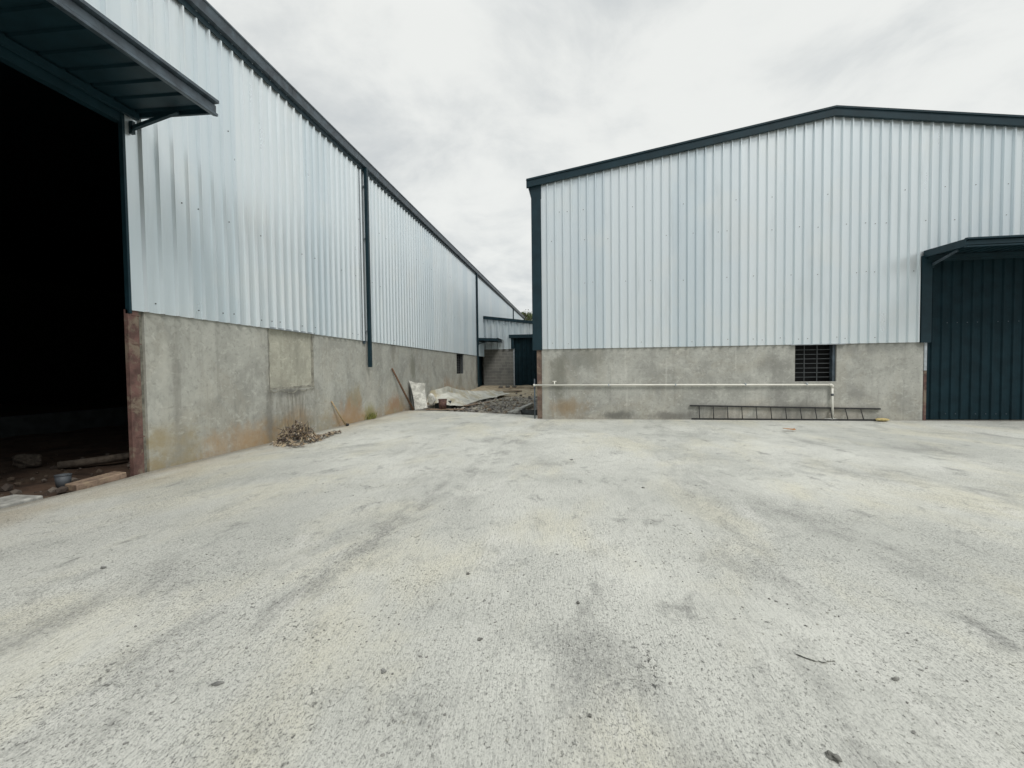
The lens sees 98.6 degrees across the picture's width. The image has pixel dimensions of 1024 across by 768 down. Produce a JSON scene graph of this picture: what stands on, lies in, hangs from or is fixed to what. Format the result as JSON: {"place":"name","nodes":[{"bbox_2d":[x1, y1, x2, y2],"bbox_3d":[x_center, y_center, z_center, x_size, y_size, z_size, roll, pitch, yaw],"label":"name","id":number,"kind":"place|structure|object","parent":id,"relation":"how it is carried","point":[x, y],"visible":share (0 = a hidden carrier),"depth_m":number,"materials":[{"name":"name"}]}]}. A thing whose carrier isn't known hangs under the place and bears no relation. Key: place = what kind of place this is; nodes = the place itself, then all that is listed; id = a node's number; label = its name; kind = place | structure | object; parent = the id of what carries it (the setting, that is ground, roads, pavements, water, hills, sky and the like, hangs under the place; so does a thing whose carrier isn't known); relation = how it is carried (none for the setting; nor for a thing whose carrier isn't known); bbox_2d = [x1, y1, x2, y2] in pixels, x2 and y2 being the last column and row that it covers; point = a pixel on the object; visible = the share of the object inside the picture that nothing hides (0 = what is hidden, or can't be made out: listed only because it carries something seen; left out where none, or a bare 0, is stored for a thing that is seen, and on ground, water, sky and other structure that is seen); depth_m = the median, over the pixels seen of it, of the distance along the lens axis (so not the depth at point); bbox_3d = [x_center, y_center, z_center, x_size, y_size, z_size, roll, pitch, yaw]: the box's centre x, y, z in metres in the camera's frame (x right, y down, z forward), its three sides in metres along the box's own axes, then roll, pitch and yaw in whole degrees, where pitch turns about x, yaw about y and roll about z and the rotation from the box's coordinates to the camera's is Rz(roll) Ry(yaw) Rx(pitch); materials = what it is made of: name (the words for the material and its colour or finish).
{"place":"outdoors","nodes":[
{"label":"outdoors","id":0,"kind":"place"},
{"bbox_2d":[0,396,126,416],"bbox_3d":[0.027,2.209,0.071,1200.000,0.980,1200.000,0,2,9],"label":"ground","id":1,"kind":"structure","parent":0,"point":[24,408],"depth_m":25.01,"materials":[{"name":"black"}]},
{"bbox_2d":[0,0,524,476],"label":"warehouse","id":2,"kind":"structure","parent":1,"relation":"on","point":[220,234],"depth_m":10.20,"materials":[{"name":"metal"}]},
{"bbox_2d":[267,327,314,392],"bbox_3d":[-5.176,-0.526,10.230,0.260,1.478,1.690,0,2,9],"label":"blocked window","id":3,"kind":"structure","parent":2,"relation":"in","point":[291,355],"depth_m":10.18,"materials":[{"name":"concrete"}]},
{"bbox_2d":[456,354,462,373],"bbox_3d":[-3.022,-1.168,24.849,0.120,1.180,1.550,0,2,9],"label":"window","id":4,"kind":"structure","parent":2,"relation":"in","point":[461,359],"depth_m":25.53,"materials":[{"name":"metal"}]},
{"bbox_2d":[479,356,482,386],"bbox_3d":[-2.321,-1.144,30.406,0.120,3.800,2.500,0,2,9],"label":"side door","id":5,"kind":"structure","parent":2,"relation":"in","point":[480,357],"depth_m":30.81,"materials":[{"name":"black metal"}]},
{"bbox_2d":[483,316,536,385],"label":"shed","id":6,"kind":"structure","parent":1,"relation":"on","point":[510,359],"depth_m":30.59,"materials":[{"name":"concrete"}]},
{"bbox_2d":[514,338,536,384],"bbox_3d":[1.763,-1.545,30.449,3.210,3.700,0.180,0,2,9],"label":"door","id":7,"kind":"structure","parent":6,"relation":"in","point":[525,357],"depth_m":30.51,"materials":[{"name":"metal"}]},
{"bbox_2d":[521,309,531,320],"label":"tree","id":8,"kind":"object","parent":1,"relation":"on","point":[528,316],"visible":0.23,"depth_m":61.95,"materials":[{"name":"green plant"}]},
{"bbox_2d":[526,105,1023,420],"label":"warehouse","id":9,"kind":"structure","parent":1,"relation":"on","point":[863,257],"depth_m":12.23,"materials":[{"name":"metal"}]},
{"bbox_2d":[533,381,835,418],"bbox_3d":[4.830,0.460,12.755,8.448,1.159,0.184,0,2,9],"label":"water pipe","id":10,"kind":"object","parent":9,"relation":"attached to","point":[807,384],"visible":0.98,"depth_m":12.62,"materials":[{"name":"beige plastic"}]},
{"bbox_2d":[790,343,845,382],"bbox_3d":[8.490,-0.602,12.493,1.460,1.400,0.625,0,2,9],"label":"window","id":11,"kind":"structure","parent":9,"relation":"in","point":[814,363],"depth_m":12.70,"materials":[{"name":"metal"}]},
{"bbox_2d":[926,258,1023,419],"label":"sliding door","id":12,"kind":"structure","parent":9,"relation":"in","point":[976,366],"depth_m":11.68,"materials":[{"name":"metal"}]},
{"bbox_2d":[0,425,129,498],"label":"dirt floor","id":13,"kind":"structure","parent":0,"point":[85,443],"depth_m":9.31,"materials":[{"name":"red soil"}]},
{"bbox_2d":[0,494,42,508],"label":"concrete slab","id":14,"kind":"object","parent":13,"relation":"on","point":[9,500],"depth_m":5.33,"materials":[{"name":"grey concrete"}]},
{"bbox_2d":[11,454,41,467],"bbox_3d":[-8.626,1.378,7.859,0.488,0.280,0.326,0,2,9],"label":"rock","id":15,"kind":"object","parent":13,"relation":"on","point":[26,460],"visible":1,"depth_m":7.78,"materials":[{"name":"stone"}]},
{"bbox_2d":[54,473,71,487],"bbox_3d":[-6.383,1.383,6.262,0.194,0.190,0.194,0,2,9],"label":"pail","id":16,"kind":"object","parent":13,"relation":"on","point":[63,479],"visible":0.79,"depth_m":6.21,"materials":[{"name":"blue plastic"}]},
{"bbox_2d":[0,453,129,496],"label":"floor rubble","id":17,"kind":"object","parent":13,"relation":"on","point":[59,490],"visible":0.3,"depth_m":6.45,"materials":[{"name":"stone"}]},
{"bbox_2d":[65,471,126,490],"bbox_3d":[-5.903,1.377,6.261,0.260,0.138,0.596,0,2,19],"label":"plank","id":18,"kind":"object","parent":17,"relation":"on","point":[101,479],"visible":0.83,"depth_m":6.18,"materials":[{"name":"brown wood"}]},
{"bbox_2d":[57,452,129,468],"bbox_3d":[-7.325,1.355,7.947,0.219,0.134,1.247,1,2,35],"label":"log","id":19,"kind":"object","parent":13,"relation":"on","point":[94,460],"visible":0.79,"depth_m":7.76,"materials":[{"name":"wood"}]},
{"bbox_2d":[416,385,536,413],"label":"alley ground","id":20,"kind":"structure","parent":0,"point":[527,391],"depth_m":23.28,"materials":[{"name":"grey gravel"}]},
{"bbox_2d":[409,381,427,409],"bbox_3d":[-3.673,0.433,17.160,0.542,1.133,0.866,-2,2,-37],"label":"cement sheet","id":21,"kind":"object","parent":20,"relation":"on","point":[419,397],"visible":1,"depth_m":17.04,"materials":[{"name":"grey concrete"}]},
{"bbox_2d":[428,393,435,405],"bbox_3d":[-3.104,0.602,17.116,0.295,0.508,0.339,0,2,9],"label":"crumpled sack","id":22,"kind":"object","parent":20,"relation":"on","point":[431,399],"visible":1,"depth_m":16.99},
{"bbox_2d":[435,401,454,408],"bbox_3d":[-2.721,0.871,17.913,0.660,0.420,0.650,0,2,9],"label":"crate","id":23,"kind":"object","parent":20,"relation":"on","point":[447,406],"visible":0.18,"depth_m":17.62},
{"bbox_2d":[447,393,536,413],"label":"gravel","id":24,"kind":"structure","parent":20,"relation":"on","point":[486,407],"depth_m":17.70,"materials":[{"name":"grey gravel"}]},
{"bbox_2d":[426,409,463,409],"bbox_3d":[-2.561,0.967,16.784,1.450,0.033,0.240,0,2,9],"label":"plank","id":25,"kind":"object","parent":24,"relation":"on","point":[444,409],"visible":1,"depth_m":16.66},
{"bbox_2d":[438,399,446,408],"bbox_3d":[-2.651,0.761,16.831,0.354,0.368,0.354,0,2,9],"label":"bucket","id":26,"kind":"object","parent":25,"relation":"on","point":[442,403],"visible":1,"depth_m":16.70,"materials":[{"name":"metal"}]},
{"bbox_2d":[427,386,509,405],"bbox_3d":[-1.864,0.396,20.991,2.042,0.782,7.491,0,2,19],"label":"tarpaulin","id":27,"kind":"object","parent":24,"relation":"on","point":[456,397],"visible":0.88,"depth_m":18.81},
{"bbox_2d":[464,401,489,405],"bbox_3d":[-1.121,0.788,18.809,0.220,0.120,2.684,1,2,35],"label":"plank","id":28,"kind":"object","parent":24,"relation":"on","point":[475,404],"visible":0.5,"depth_m":18.06,"materials":[{"name":"wood"}]},
{"bbox_2d":[508,403,532,413],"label":"concrete beam","id":29,"kind":"structure","parent":24,"relation":"on","point":[528,405],"depth_m":16.87,"materials":[{"name":"grey concrete"}]},
{"bbox_2d":[513,407,521,414],"bbox_3d":[0.207,0.985,15.129,0.366,0.383,0.269,-1,2,-23],"label":"concrete lump","id":30,"kind":"object","parent":20,"relation":"on","point":[517,410],"visible":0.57,"depth_m":15.04,"materials":[{"name":"grey concrete"}]},
{"bbox_2d":[520,407,536,414],"bbox_3d":[0.715,0.988,15.324,0.722,0.270,1.000,0,2,9],"label":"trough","id":31,"kind":"object","parent":20,"relation":"on","point":[524,411],"visible":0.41,"depth_m":14.85,"materials":[{"name":"metal"}]},
{"bbox_2d":[0,410,1023,767],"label":"concrete yard","id":32,"kind":"structure","parent":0,"point":[932,510],"depth_m":2.86,"materials":[{"name":"grey concrete"}]},
{"bbox_2d":[211,681,223,685],"bbox_3d":[-1.420,1.446,2.122,0.056,0.016,0.025,-1,2,2],"label":"stone","id":33,"kind":"object","parent":32,"relation":"on","point":[217,683],"visible":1,"depth_m":2.12,"materials":[{"name":"grey stone"}]},
{"bbox_2d":[270,419,340,446],"bbox_3d":[-4.505,1.007,9.756,1.109,0.521,2.221,0,2,9],"label":"leaf heap","id":34,"kind":"object","parent":32,"relation":"on","point":[300,432],"visible":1,"depth_m":9.28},
{"bbox_2d":[331,401,348,425],"bbox_3d":[-4.705,0.813,12.025,0.103,0.739,0.548,1,2,36],"label":"stick","id":35,"kind":"object","parent":32,"relation":"on","point":[346,424],"visible":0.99,"depth_m":12.01,"materials":[{"name":"brown wood"}]},
{"bbox_2d":[365,412,376,419],"bbox_3d":[-4.383,0.981,13.945,0.273,0.254,0.795,0,2,9],"label":"grass tuft","id":36,"kind":"object","parent":32,"relation":"on","point":[373,415],"visible":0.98,"depth_m":13.90,"materials":[{"name":"green plant"}]},
{"bbox_2d":[392,368,413,409],"bbox_3d":[-4.017,0.223,16.224,0.083,1.622,1.272,0,2,23],"label":"wooden pole","id":37,"kind":"object","parent":32,"relation":"on","point":[409,402],"visible":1,"depth_m":16.21,"materials":[{"name":"brown wood"}]},
{"bbox_2d":[534,379,535,418],"bbox_3d":[0.697,0.501,13.475,0.042,1.320,0.044,0,2,9],"label":"steel post","id":38,"kind":"object","parent":32,"relation":"on","point":[534,403],"visible":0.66,"depth_m":13.46,"materials":[{"name":"grey metal"}]},
{"bbox_2d":[690,405,880,420],"bbox_3d":[7.595,0.800,12.325,4.961,0.420,0.165,0,2,9],"label":"ladder","id":39,"kind":"object","parent":32,"relation":"on","point":[770,407],"visible":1,"depth_m":12.37,"materials":[{"name":"metal"}]},
{"bbox_2d":[795,649,835,662],"bbox_3d":[1.562,1.405,2.268,0.179,0.022,0.084,0,2,29],"label":"chip","id":40,"kind":"object","parent":32,"relation":"on","point":[815,656],"visible":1,"depth_m":2.26,"materials":[{"name":"concrete"}]},
{"bbox_2d":[824,750,842,763],"bbox_3d":[1.228,1.423,1.680,0.046,0.031,0.055,0,2,9],"label":"stone","id":41,"kind":"object","parent":32,"relation":"on","point":[836,758],"visible":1,"depth_m":1.68,"materials":[{"name":"grey stone"}]},
{"bbox_2d":[207,0,1023,314],"label":"sky","id":42,"kind":"structure","parent":0,"point":[457,104],"materials":[{"name":"white"}]},
{"bbox_2d":[876,418,889,421],"bbox_3d":[9.917,0.962,11.791,0.367,0.105,0.226,0,2,9],"label":"foam block","id":43,"kind":"object","parent":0,"point":[882,419],"depth_m":11.72,"materials":[{"name":"yellow plastic"}]}
]}

